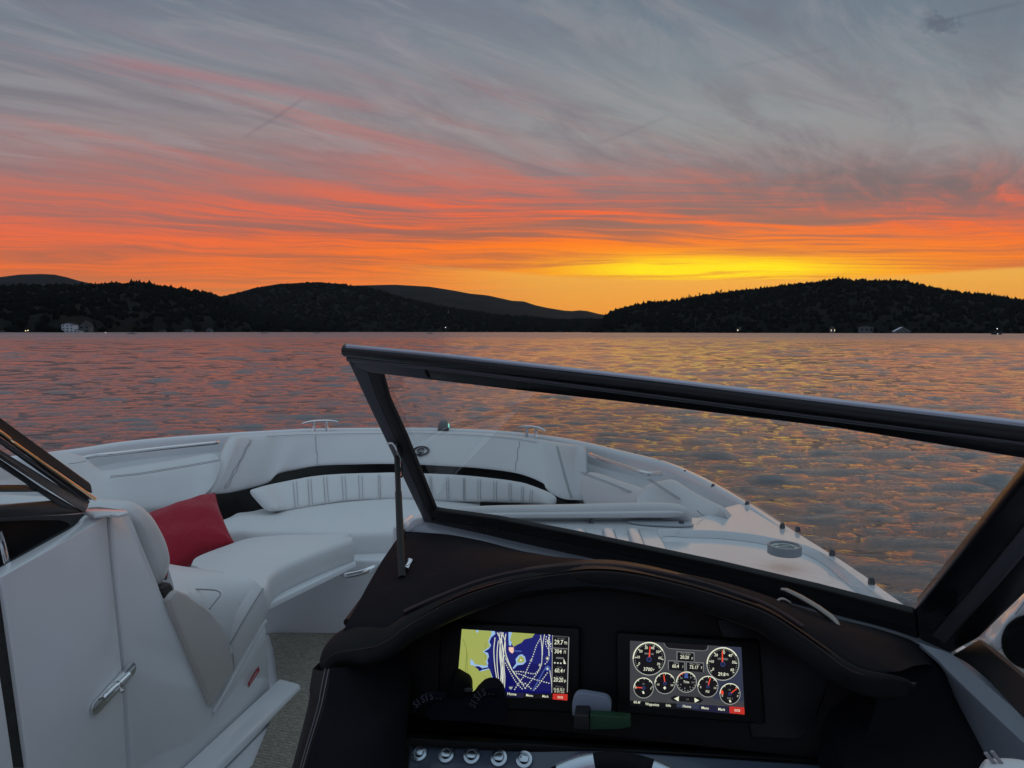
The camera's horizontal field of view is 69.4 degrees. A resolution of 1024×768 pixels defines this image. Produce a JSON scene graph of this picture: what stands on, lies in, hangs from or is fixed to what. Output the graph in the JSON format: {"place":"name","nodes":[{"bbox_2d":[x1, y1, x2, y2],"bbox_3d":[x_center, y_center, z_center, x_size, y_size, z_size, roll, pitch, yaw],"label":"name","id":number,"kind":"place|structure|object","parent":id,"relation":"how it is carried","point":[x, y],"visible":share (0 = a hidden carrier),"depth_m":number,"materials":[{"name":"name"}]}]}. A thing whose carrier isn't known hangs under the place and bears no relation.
{"place":"outdoors","nodes":[
{"label":"outdoors","id":0,"kind":"place"},
{"bbox_2d":[0,274,88,285],"bbox_3d":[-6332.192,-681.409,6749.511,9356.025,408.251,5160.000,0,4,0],"label":"hill","id":1,"kind":"structure","parent":0,"point":[41,279],"depth_m":5043.74,"materials":[{"name":"black plant"}]},
{"bbox_2d":[0,286,348,331],"bbox_3d":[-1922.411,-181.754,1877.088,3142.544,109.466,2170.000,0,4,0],"label":"hill","id":2,"kind":"structure","parent":0,"point":[127,324],"depth_m":1067.70,"materials":[{"name":"tree foliage"},{"name":"black plant"}]},
{"bbox_2d":[60,323,78,331],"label":"lake house","id":3,"kind":"structure","parent":2,"relation":"on","point":[69,327],"depth_m":813.86,"materials":[{"name":"grey"}]},
{"bbox_2d":[78,321,93,331],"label":"gabled house","id":4,"kind":"structure","parent":2,"relation":"on","point":[86,326],"depth_m":847.74,"materials":[{"name":"grey"}]},
{"bbox_2d":[0,279,348,331],"bbox_3d":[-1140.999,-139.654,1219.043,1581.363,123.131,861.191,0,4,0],"label":"forest","id":5,"kind":"object","parent":2,"relation":"on","point":[21,303],"visible":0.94,"depth_m":1208.81,"materials":[{"name":"plant"}]},
{"bbox_2d":[181,329,194,331],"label":"white cottage","id":6,"kind":"structure","parent":2,"relation":"on","point":[187,330],"depth_m":1137.09,"materials":[{"name":"grey"}]},
{"bbox_2d":[230,286,580,331],"bbox_3d":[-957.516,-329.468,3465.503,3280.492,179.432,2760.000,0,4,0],"label":"hill","id":7,"kind":"structure","parent":0,"point":[372,326],"depth_m":2241.61,"materials":[{"name":"tree foliage"},{"name":"black plant"}]},
{"bbox_2d":[219,281,601,331],"bbox_3d":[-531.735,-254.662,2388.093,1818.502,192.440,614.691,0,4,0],"label":"forest","id":8,"kind":"object","parent":7,"relation":"on","point":[524,324],"visible":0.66,"depth_m":2336.77,"materials":[{"name":"plant"}]},
{"bbox_2d":[242,282,603,318],"bbox_3d":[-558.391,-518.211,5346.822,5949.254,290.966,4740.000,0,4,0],"label":"hill","id":9,"kind":"structure","parent":0,"point":[463,300],"depth_m":3847.50,"materials":[{"name":"tree foliage"},{"name":"black plant"}]},
{"bbox_2d":[0,332,1023,672],"bbox_3d":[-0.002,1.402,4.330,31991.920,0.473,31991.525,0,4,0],"label":"water","id":10,"kind":"structure","parent":0,"point":[898,518],"depth_m":17.83,"materials":[{"name":"grey liquid"}]},
{"bbox_2d":[0,344,1023,767],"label":"motorboat","id":11,"kind":"object","parent":10,"relation":"on","point":[348,596],"visible":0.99,"depth_m":1.18,"materials":[{"name":"white plastic"}]},
{"bbox_2d":[0,517,135,767],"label":"console door","id":12,"kind":"structure","parent":11,"relation":"in","point":[57,597],"depth_m":1.26,"materials":[{"name":"white plastic"}]},
{"bbox_2d":[149,493,233,577],"bbox_3d":[-0.977,0.448,2.228,0.217,0.184,0.270,4,6,43],"label":"throw pillow","id":13,"kind":"object","parent":11,"relation":"on","point":[192,529],"visible":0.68,"depth_m":2.19,"materials":[{"name":"red fabric"}]},
{"bbox_2d":[413,669,507,720],"bbox_3d":[-0.067,0.419,0.997,0.124,0.051,0.070,0,4,0],"label":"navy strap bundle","id":14,"kind":"object","parent":11,"relation":"in","point":[484,700],"visible":1,"depth_m":0.98,"materials":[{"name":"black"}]},
{"bbox_2d":[574,705,590,728],"bbox_3d":[0.093,0.435,0.968,0.020,0.020,0.033,1,4,11],"label":"black case","id":15,"kind":"object","parent":11,"relation":"in","point":[582,717],"visible":0.9,"depth_m":0.95,"materials":[{"name":"black plastic"}]},
{"bbox_2d":[572,689,611,714],"bbox_3d":[0.107,0.424,0.983,0.054,0.031,0.012,0,4,0],"label":"remote control","id":16,"kind":"object","parent":11,"relation":"in","point":[595,700],"visible":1,"depth_m":0.98,"materials":[{"name":"plastic"}]},
{"bbox_2d":[590,710,630,728],"bbox_3d":[0.129,0.438,0.965,0.056,0.020,0.014,0,4,0],"label":"green box","id":17,"kind":"object","parent":11,"relation":"on","point":[608,720],"visible":1,"depth_m":0.96,"materials":[{"name":"green plastic"}]},
{"bbox_2d":[991,330,1001,334],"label":"motorboat afar","id":18,"kind":"object","parent":10,"relation":"on","point":[997,332],"visible":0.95,"depth_m":593.82,"materials":[{"name":"grey"}]},
{"bbox_2d":[0,0,1023,314],"label":"sky","id":19,"kind":"structure","parent":0,"point":[595,156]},
{"bbox_2d":[598,284,1023,332],"bbox_3d":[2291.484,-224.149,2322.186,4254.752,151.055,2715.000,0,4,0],"label":"hill","id":20,"kind":"structure","parent":0,"point":[829,322],"depth_m":1513.10,"materials":[{"name":"foliage"},{"name":"black plant"},{"name":"rock"}]},
{"bbox_2d":[591,276,1023,332],"bbox_3d":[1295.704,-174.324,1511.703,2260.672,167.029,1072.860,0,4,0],"label":"forest","id":21,"kind":"object","parent":20,"relation":"on","point":[1011,306],"visible":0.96,"depth_m":1607.41,"materials":[{"name":"plant"}]},
{"bbox_2d":[829,326,834,332],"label":"lit cabin","id":22,"kind":"object","parent":20,"relation":"on","point":[831,329],"visible":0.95,"depth_m":1464.24,"materials":[{"name":"grey"}]},
{"bbox_2d":[858,326,873,332],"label":"flat boathouse","id":23,"kind":"object","parent":20,"relation":"on","point":[865,329],"visible":0.94,"depth_m":1436.05,"materials":[{"name":"grey"}]},
{"bbox_2d":[892,327,910,332],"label":"tent roof boathouse","id":24,"kind":"object","parent":20,"relation":"on","point":[901,330],"visible":0.93,"depth_m":1401.38,"materials":[{"name":"grey"}]}
]}

